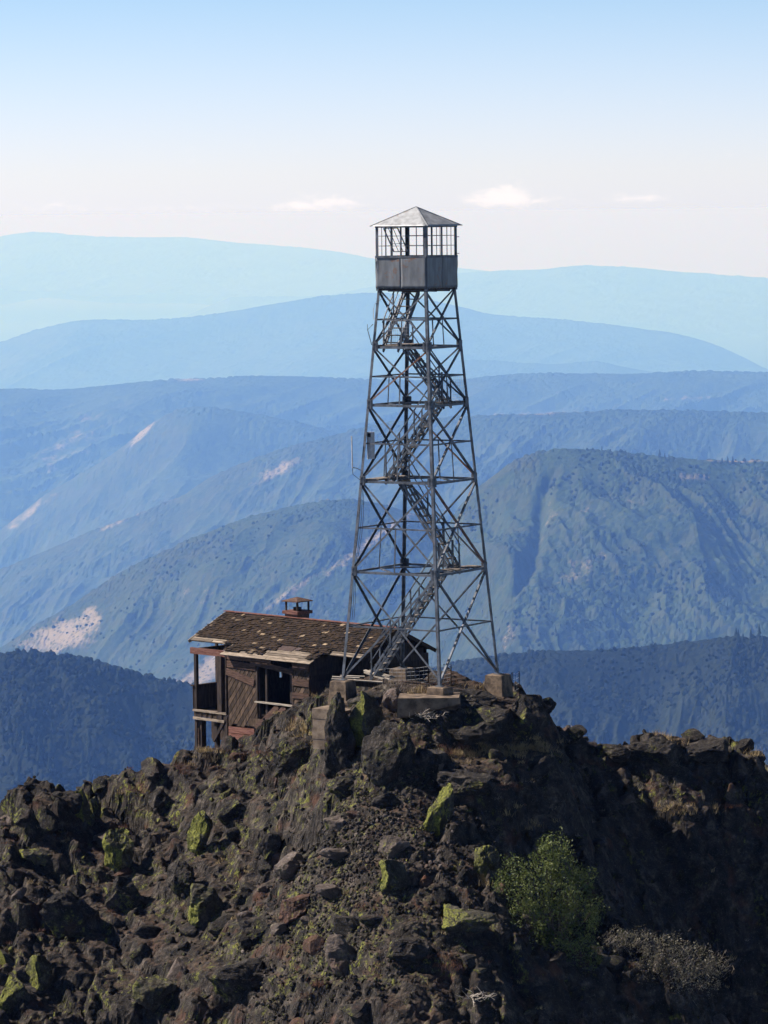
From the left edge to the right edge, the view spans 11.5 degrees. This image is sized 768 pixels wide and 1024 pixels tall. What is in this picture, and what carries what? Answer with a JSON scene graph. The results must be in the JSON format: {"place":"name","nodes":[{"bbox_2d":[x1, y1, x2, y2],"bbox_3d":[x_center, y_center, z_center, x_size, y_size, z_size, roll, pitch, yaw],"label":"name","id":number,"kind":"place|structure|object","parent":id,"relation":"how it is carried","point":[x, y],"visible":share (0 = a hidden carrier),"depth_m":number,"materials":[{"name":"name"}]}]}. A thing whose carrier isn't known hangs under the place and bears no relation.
{"place":"outdoors","nodes":[
{"label":"outdoors","id":0,"kind":"place"},
{"bbox_2d":[0,648,220,801],"bbox_3d":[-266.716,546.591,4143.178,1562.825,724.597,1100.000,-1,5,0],"label":"dark hill","id":1,"kind":"structure","parent":0,"point":[175,715],"depth_m":4371.90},
{"bbox_2d":[5,716,13,734],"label":"pine tree","id":2,"kind":"object","parent":1,"relation":"on","point":[9,728],"visible":1,"depth_m":4283.27,"materials":[{"name":"green plant"}]},
{"bbox_2d":[86,766,92,781],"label":"pine tree","id":3,"kind":"object","parent":1,"relation":"on","point":[89,776],"visible":0.92,"depth_m":4228.45,"materials":[{"name":"green plant"}]},
{"bbox_2d":[0,647,214,791],"bbox_3d":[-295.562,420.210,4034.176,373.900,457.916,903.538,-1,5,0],"label":"woodland","id":4,"kind":"object","parent":1,"relation":"on","point":[87,699],"visible":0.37,"depth_m":4362.02,"materials":[{"name":"plant"}]},
{"bbox_2d":[0,406,338,568],"bbox_3d":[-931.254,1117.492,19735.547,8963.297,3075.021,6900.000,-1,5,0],"label":"blue spur","id":5,"kind":"structure","parent":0,"point":[177,453],"depth_m":21841.71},
{"bbox_2d":[0,498,441,683],"bbox_3d":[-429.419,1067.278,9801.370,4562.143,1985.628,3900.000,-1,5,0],"label":"green hill","id":6,"kind":"structure","parent":0,"point":[322,560],"depth_m":10778.02,"materials":[{"name":"green plant"}]},
{"bbox_2d":[5,501,429,678],"bbox_3d":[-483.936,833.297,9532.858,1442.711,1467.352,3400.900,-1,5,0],"label":"woodland","id":7,"kind":"object","parent":6,"relation":"on","point":[170,627],"visible":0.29,"depth_m":10919.51,"materials":[{"name":"green plant"}]},
{"bbox_2d":[0,232,488,304],"bbox_3d":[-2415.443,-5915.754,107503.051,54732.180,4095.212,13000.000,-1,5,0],"label":"mountain","id":8,"kind":"structure","parent":0,"point":[104,269],"depth_m":106340.46,"materials":[{"name":"blue"}]},
{"bbox_2d":[0,667,767,1023],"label":"rocky ground","id":9,"kind":"structure","parent":0,"point":[720,893],"depth_m":135.99,"materials":[{"name":"brown stone"}]},
{"bbox_2d":[0,974,29,1014],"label":"boulder","id":10,"kind":"object","parent":9,"relation":"on","point":[14,991],"visible":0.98,"depth_m":134.32,"materials":[{"name":"grey stone"}]},
{"bbox_2d":[13,808,38,826],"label":"boulder","id":11,"kind":"object","parent":9,"relation":"on","point":[23,817],"visible":1,"depth_m":142.37,"materials":[{"name":"grey stone"}]},
{"bbox_2d":[25,953,52,990],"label":"boulder","id":12,"kind":"object","parent":9,"relation":"on","point":[38,970],"visible":1,"depth_m":135.39,"materials":[{"name":"stone"}]},
{"bbox_2d":[19,848,59,865],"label":"boulder","id":13,"kind":"object","parent":9,"relation":"on","point":[36,856],"visible":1,"depth_m":141.52,"materials":[{"name":"grey stone"}]},
{"bbox_2d":[51,790,82,814],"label":"boulder","id":14,"kind":"object","parent":9,"relation":"on","point":[71,800],"visible":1,"depth_m":143.70,"materials":[{"name":"grey stone"}]},
{"bbox_2d":[40,890,100,939],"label":"boulder","id":15,"kind":"object","parent":9,"relation":"on","point":[69,913],"visible":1,"depth_m":137.66,"materials":[{"name":"grey stone"}]},
{"bbox_2d":[75,789,94,826],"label":"boulder","id":16,"kind":"object","parent":9,"relation":"on","point":[85,814],"visible":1,"depth_m":143.99,"materials":[{"name":"grey stone"}]},
{"bbox_2d":[89,796,100,819],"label":"boulder","id":17,"kind":"object","parent":9,"relation":"on","point":[95,806],"visible":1,"depth_m":144.52,"materials":[{"name":"grey stone"}]},
{"bbox_2d":[92,776,106,794],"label":"boulder","id":18,"kind":"object","parent":9,"relation":"on","point":[99,785],"visible":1,"depth_m":146.83,"materials":[{"name":"grey stone"}]},
{"bbox_2d":[102,827,133,871],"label":"boulder","id":19,"kind":"object","parent":9,"relation":"on","point":[117,844],"visible":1,"depth_m":141.15,"materials":[{"name":"green stone"}]},
{"bbox_2d":[104,875,143,912],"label":"boulder","id":20,"kind":"object","parent":9,"relation":"on","point":[123,895],"visible":1,"depth_m":138.80,"materials":[{"name":"grey stone"}]},
{"bbox_2d":[132,974,176,1011],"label":"boulder","id":21,"kind":"object","parent":9,"relation":"on","point":[151,992],"visible":1,"depth_m":132.98,"materials":[{"name":"grey stone"}]},
{"bbox_2d":[148,788,170,810],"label":"boulder","id":22,"kind":"object","parent":9,"relation":"on","point":[159,798],"visible":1,"depth_m":144.76,"materials":[{"name":"grey stone"}]},
{"bbox_2d":[166,860,194,894],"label":"boulder","id":23,"kind":"object","parent":9,"relation":"on","point":[180,879],"visible":0.94,"depth_m":138.07,"materials":[{"name":"grey stone"}]},
{"bbox_2d":[187,810,212,854],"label":"boulder","id":24,"kind":"object","parent":9,"relation":"on","point":[199,831],"visible":1,"depth_m":139.66,"materials":[{"name":"green stone"}]},
{"bbox_2d":[187,883,222,926],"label":"boulder","id":25,"kind":"object","parent":9,"relation":"on","point":[206,904],"visible":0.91,"depth_m":136.19,"materials":[{"name":"grey stone"}]},
{"bbox_2d":[217,799,244,825],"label":"boulder","id":26,"kind":"object","parent":9,"relation":"on","point":[229,812],"visible":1,"depth_m":140.34,"materials":[{"name":"grey stone"}]},
{"bbox_2d":[204,957,264,1002],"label":"boulder","id":27,"kind":"object","parent":9,"relation":"on","point":[231,982],"visible":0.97,"depth_m":129.65,"materials":[{"name":"grey stone"}]},
{"bbox_2d":[239,915,267,942],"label":"boulder","id":28,"kind":"object","parent":9,"relation":"on","point":[253,928],"visible":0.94,"depth_m":131.99,"materials":[{"name":"grey stone"}]},
{"bbox_2d":[257,831,281,862],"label":"boulder","id":29,"kind":"object","parent":9,"relation":"on","point":[269,845],"visible":1,"depth_m":137.12,"materials":[{"name":"grey stone"}]},
{"bbox_2d":[274,851,305,880],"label":"boulder","id":30,"kind":"object","parent":9,"relation":"on","point":[287,866],"visible":1,"depth_m":133.48,"materials":[{"name":"grey stone"}]},
{"bbox_2d":[271,737,312,778],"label":"boulder","id":31,"kind":"object","parent":9,"relation":"on","point":[289,753],"visible":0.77,"depth_m":139.85,"materials":[{"name":"grey stone"}]},
{"bbox_2d":[279,893,309,924],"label":"boulder","id":32,"kind":"object","parent":9,"relation":"on","point":[293,909],"visible":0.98,"depth_m":130.54,"materials":[{"name":"brown stone"}]},
{"bbox_2d":[188,597,435,747],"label":"abandoned cabin","id":33,"kind":"object","parent":9,"relation":"on","point":[248,690],"visible":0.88,"depth_m":147.33,"materials":[{"name":"brown wood"}]},
{"bbox_2d":[312,705,350,748],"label":"retaining wall","id":34,"kind":"structure","parent":9,"relation":"on","point":[319,715],"depth_m":137.02,"materials":[{"name":"concrete"}]},
{"bbox_2d":[323,815,344,829],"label":"boulder","id":35,"kind":"object","parent":9,"relation":"on","point":[336,822],"visible":1,"depth_m":132.18,"materials":[{"name":"grey stone"}]},
{"bbox_2d":[324,692,355,778],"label":"boulder","id":36,"kind":"object","parent":9,"relation":"on","point":[339,745],"visible":1,"depth_m":134.82,"materials":[{"name":"grey stone"}]},
{"bbox_2d":[325,934,354,975],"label":"boulder","id":37,"kind":"object","parent":9,"relation":"on","point":[339,951],"visible":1,"depth_m":126.56,"materials":[{"name":"grey stone"}]},
{"bbox_2d":[326,776,354,796],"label":"boulder","id":38,"kind":"object","parent":9,"relation":"on","point":[344,786],"visible":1,"depth_m":133.78,"materials":[{"name":"grey stone"}]},
{"bbox_2d":[328,679,356,704],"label":"concrete pier","id":39,"kind":"structure","parent":9,"relation":"on","point":[346,689],"depth_m":137.74,"materials":[{"name":"grey concrete"}]},
{"bbox_2d":[172,717,528,1023],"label":"scree","id":40,"kind":"structure","parent":9,"relation":"on","point":[430,862],"depth_m":130.26,"materials":[{"name":"brown stone"}]},
{"bbox_2d":[346,810,357,818],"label":"boulder","id":41,"kind":"object","parent":9,"relation":"on","point":[351,814],"visible":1,"depth_m":132.06,"materials":[{"name":"grey stone"}]},
{"bbox_2d":[331,670,395,690],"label":"broken deck","id":42,"kind":"structure","parent":9,"relation":"on","point":[366,684],"depth_m":138.90,"materials":[{"name":"grey wood"}]},
{"bbox_2d":[347,691,383,707],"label":"boulder","id":43,"kind":"object","parent":9,"relation":"on","point":[377,695],"visible":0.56,"depth_m":136.80,"materials":[{"name":"grey stone"}]},
{"bbox_2d":[349,690,385,747],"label":"boulder","id":44,"kind":"object","parent":9,"relation":"on","point":[366,717],"visible":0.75,"depth_m":135.07,"materials":[{"name":"grey stone"}]},
{"bbox_2d":[3,676,745,1023],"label":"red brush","id":45,"kind":"object","parent":9,"relation":"on","point":[253,752],"visible":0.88,"depth_m":134.83,"materials":[{"name":"red plant"}]},
{"bbox_2d":[182,716,572,1023],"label":"scree","id":46,"kind":"structure","parent":9,"relation":"on","point":[358,765],"depth_m":129.89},
{"bbox_2d":[0,664,767,1023],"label":"rubble","id":47,"kind":"object","parent":9,"relation":"on","point":[414,928],"visible":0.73,"depth_m":135.15,"materials":[{"name":"brown stone"}]},
{"bbox_2d":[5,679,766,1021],"bbox_3d":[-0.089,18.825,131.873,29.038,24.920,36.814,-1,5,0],"label":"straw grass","id":48,"kind":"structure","parent":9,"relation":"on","point":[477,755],"depth_m":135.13,"materials":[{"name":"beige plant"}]},
{"bbox_2d":[26,696,749,976],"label":"green weeds","id":49,"kind":"object","parent":9,"relation":"on","point":[419,845],"visible":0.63,"depth_m":134.01,"materials":[{"name":"green plant"}]},
{"bbox_2d":[361,720,415,785],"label":"boulder","id":50,"kind":"object","parent":9,"relation":"on","point":[388,751],"visible":1,"depth_m":132.70,"materials":[{"name":"grey stone"}]},
{"bbox_2d":[382,688,400,708],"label":"boulder","id":51,"kind":"object","parent":9,"relation":"on","point":[390,698],"visible":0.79,"depth_m":136.10,"materials":[{"name":"grey stone"}]},
{"bbox_2d":[378,835,409,858],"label":"boulder","id":52,"kind":"object","parent":9,"relation":"on","point":[391,846],"visible":0.97,"depth_m":129.50,"materials":[{"name":"grey stone"}]},
{"bbox_2d":[379,859,409,893],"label":"boulder","id":53,"kind":"object","parent":9,"relation":"on","point":[394,874],"visible":1,"depth_m":127.85,"materials":[{"name":"grey stone"}]},
{"bbox_2d":[388,667,415,681],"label":"concrete pier","id":54,"kind":"structure","parent":9,"relation":"on","point":[404,674],"depth_m":141.18,"materials":[{"name":"grey concrete"}]},
{"bbox_2d":[385,936,432,965],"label":"boulder","id":55,"kind":"object","parent":9,"relation":"on","point":[410,950],"visible":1,"depth_m":125.14,"materials":[{"name":"grey stone"}]},
{"bbox_2d":[84,672,748,1021],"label":"grey brush","id":56,"kind":"object","parent":9,"relation":"on","point":[402,688],"visible":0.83,"depth_m":138.21,"materials":[{"name":"grey plant"}]},
{"bbox_2d":[383,667,451,685],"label":"wire fence","id":57,"kind":"object","parent":9,"relation":"on","point":[428,675],"visible":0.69,"depth_m":140.76,"materials":[{"name":"metal"}]},
{"bbox_2d":[338,206,502,686],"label":"fire lookout tower","id":58,"kind":"structure","parent":9,"relation":"on","point":[409,274],"depth_m":137.59,"materials":[{"name":"metal"}]},
{"bbox_2d":[397,692,460,717],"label":"concrete slab","id":59,"kind":"structure","parent":9,"relation":"on","point":[417,703],"depth_m":134.73,"materials":[{"name":"grey concrete"}]},
{"bbox_2d":[426,685,452,695],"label":"concrete pier","id":60,"kind":"structure","parent":59,"relation":"on","point":[441,691],"depth_m":135.55,"materials":[{"name":"grey concrete"}]},
{"bbox_2d":[409,710,448,718],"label":"dead branch","id":61,"kind":"object","parent":9,"relation":"on","point":[421,714],"visible":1,"depth_m":134.60,"materials":[{"name":"grey wood"}]},
{"bbox_2d":[415,748,449,773],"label":"boulder","id":62,"kind":"object","parent":9,"relation":"on","point":[431,760],"visible":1,"depth_m":132.98,"materials":[{"name":"grey stone"}]},
{"bbox_2d":[423,782,453,836],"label":"boulder","id":63,"kind":"object","parent":9,"relation":"on","point":[440,809],"visible":1,"depth_m":130.60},
{"bbox_2d":[435,769,500,795],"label":"boulder","id":64,"kind":"object","parent":9,"relation":"on","point":[466,783],"visible":0.96,"depth_m":131.91,"materials":[{"name":"grey stone"}]},
{"bbox_2d":[442,903,498,933],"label":"boulder","id":65,"kind":"object","parent":9,"relation":"on","point":[456,919],"visible":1,"depth_m":125.99,"materials":[{"name":"grey stone"}]},
{"bbox_2d":[453,688,496,707],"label":"boulder","id":66,"kind":"object","parent":9,"relation":"on","point":[469,697],"visible":0.79,"depth_m":136.04,"materials":[{"name":"grey stone"}]},
{"bbox_2d":[455,988,495,1005],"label":"dead branch","id":67,"kind":"object","parent":9,"relation":"on","point":[474,995],"visible":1,"depth_m":123.75,"materials":[{"name":"grey wood"}]},
{"bbox_2d":[444,705,516,744],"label":"boulder","id":68,"kind":"object","parent":9,"relation":"on","point":[484,723],"visible":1,"depth_m":134.58,"materials":[{"name":"grey stone"}]},
{"bbox_2d":[474,845,499,883],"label":"boulder","id":69,"kind":"object","parent":9,"relation":"on","point":[487,857],"visible":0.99,"depth_m":128.73,"materials":[{"name":"green stone"}]},
{"bbox_2d":[484,673,513,696],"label":"concrete pier","id":70,"kind":"structure","parent":9,"relation":"on","point":[500,685],"depth_m":139.01,"materials":[{"name":"grey concrete"}]},
{"bbox_2d":[490,912,521,947],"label":"boulder","id":71,"kind":"object","parent":9,"relation":"on","point":[501,930],"visible":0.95,"depth_m":126.74,"materials":[{"name":"grey stone"}]},
{"bbox_2d":[512,671,519,695],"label":"wire fence","id":72,"kind":"object","parent":9,"relation":"on","point":[514,682],"visible":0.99,"depth_m":139.72,"materials":[{"name":"metal"}]},
{"bbox_2d":[512,694,549,740],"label":"boulder","id":73,"kind":"object","parent":9,"relation":"on","point":[532,719],"visible":0.99,"depth_m":135.04,"materials":[{"name":"grey stone"}]},
{"bbox_2d":[512,702,551,710],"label":"boulder","id":74,"kind":"object","parent":9,"relation":"on","point":[546,706],"visible":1,"depth_m":135.53,"materials":[{"name":"grey stone"}]},
{"bbox_2d":[542,697,556,713],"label":"boulder","id":75,"kind":"object","parent":9,"relation":"on","point":[549,701],"visible":0.31,"depth_m":137.50,"materials":[{"name":"grey stone"}]},
{"bbox_2d":[490,826,610,971],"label":"green shrub","id":76,"kind":"object","parent":9,"relation":"on","point":[550,887],"visible":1,"depth_m":127.62,"materials":[{"name":"green plant"}]},
{"bbox_2d":[595,744,631,761],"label":"boulder","id":77,"kind":"object","parent":9,"relation":"on","point":[617,753],"visible":1,"depth_m":142.43,"materials":[{"name":"grey stone"}]},
{"bbox_2d":[626,734,684,765],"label":"boulder","id":78,"kind":"object","parent":9,"relation":"on","point":[661,749],"visible":1,"depth_m":142.31,"materials":[{"name":"grey stone"}]},
{"bbox_2d":[599,924,733,1005],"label":"grey shrub","id":79,"kind":"object","parent":9,"relation":"on","point":[651,963],"visible":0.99,"depth_m":129.23,"materials":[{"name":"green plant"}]},
{"bbox_2d":[683,736,729,764],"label":"boulder","id":80,"kind":"object","parent":9,"relation":"on","point":[710,750],"visible":1,"depth_m":142.87,"materials":[{"name":"grey stone"}]},
{"bbox_2d":[738,738,753,752],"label":"boulder","id":81,"kind":"object","parent":9,"relation":"on","point":[746,743],"visible":1,"depth_m":143.79,"materials":[{"name":"grey stone"}]},
{"bbox_2d":[0,409,767,646],"bbox_3d":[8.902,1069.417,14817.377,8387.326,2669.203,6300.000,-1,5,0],"label":"blue spur","id":82,"kind":"structure","parent":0,"point":[39,587],"depth_m":16841.25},
{"bbox_2d":[0,293,767,389],"bbox_3d":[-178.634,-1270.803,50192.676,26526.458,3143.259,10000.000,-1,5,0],"label":"blue mountain","id":83,"kind":"structure","parent":0,"point":[323,336],"depth_m":50970.21,"materials":[{"name":"blue"}]},
{"bbox_2d":[0,370,767,529],"bbox_3d":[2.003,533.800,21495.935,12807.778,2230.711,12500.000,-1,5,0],"label":"broad hill","id":84,"kind":"structure","parent":0,"point":[50,440],"depth_m":25543.82,"materials":[{"name":"blue"}]},
{"bbox_2d":[0,298,767,368],"bbox_3d":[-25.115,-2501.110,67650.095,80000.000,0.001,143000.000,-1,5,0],"label":"valley floor","id":85,"kind":"structure","parent":0,"point":[19,318],"depth_m":106467.53,"materials":[{"name":"blue"}]},
{"bbox_2d":[0,0,767,277],"label":"sky","id":86,"kind":"structure","parent":0,"point":[556,133],"materials":[{"name":"blue"}]},
{"bbox_2d":[184,265,767,336],"bbox_3d":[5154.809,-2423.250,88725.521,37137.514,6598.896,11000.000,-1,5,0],"label":"mountain","id":87,"kind":"structure","parent":0,"point":[671,301],"depth_m":87905.16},
{"bbox_2d":[212,448,767,681],"bbox_3d":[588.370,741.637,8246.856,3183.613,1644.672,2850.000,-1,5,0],"label":"green hill","id":88,"kind":"structure","parent":0,"point":[662,520],"depth_m":8719.03,"materials":[{"name":"green plant"}]},
{"bbox_2d":[455,448,767,660],"bbox_3d":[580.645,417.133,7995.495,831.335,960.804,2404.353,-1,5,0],"label":"woodland","id":89,"kind":"object","parent":88,"relation":"on","point":[581,620],"visible":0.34,"depth_m":8641.39,"materials":[{"name":"green plant"}]},
{"bbox_2d":[355,359,652,380],"bbox_3d":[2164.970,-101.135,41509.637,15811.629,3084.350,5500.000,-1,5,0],"label":"blue hill","id":90,"kind":"structure","parent":0,"point":[476,368],"depth_m":41972.96,"materials":[{"name":"blue"}]},
{"bbox_2d":[431,634,767,764],"bbox_3d":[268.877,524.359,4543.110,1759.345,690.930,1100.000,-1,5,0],"label":"dark hill","id":91,"kind":"structure","parent":0,"point":[542,672],"depth_m":4781.26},
{"bbox_2d":[457,636,767,724],"bbox_3d":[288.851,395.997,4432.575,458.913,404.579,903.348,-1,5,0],"label":"woodland","id":92,"kind":"object","parent":91,"relation":"on","point":[656,668],"visible":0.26,"depth_m":4789.13,"materials":[{"name":"green plant"}]},
{"bbox_2d":[724,696,728,708],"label":"pine tree","id":93,"kind":"object","parent":91,"relation":"on","point":[726,705],"visible":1,"depth_m":4689.23,"materials":[{"name":"green plant"}]},
{"bbox_2d":[736,629,740,643],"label":"pine tree","id":94,"kind":"object","parent":91,"relation":"on","point":[738,638],"visible":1,"depth_m":4836.09,"materials":[{"name":"green plant"}]},
{"bbox_2d":[757,624,760,635],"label":"pine tree","id":95,"kind":"object","parent":91,"relation":"on","point":[759,632],"visible":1,"depth_m":4856.80,"materials":[{"name":"green plant"}]},
{"bbox_2d":[760,636,764,649],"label":"pine tree","id":96,"kind":"object","parent":91,"relation":"on","point":[762,645],"visible":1,"depth_m":4822.92,"materials":[{"name":"green plant"}]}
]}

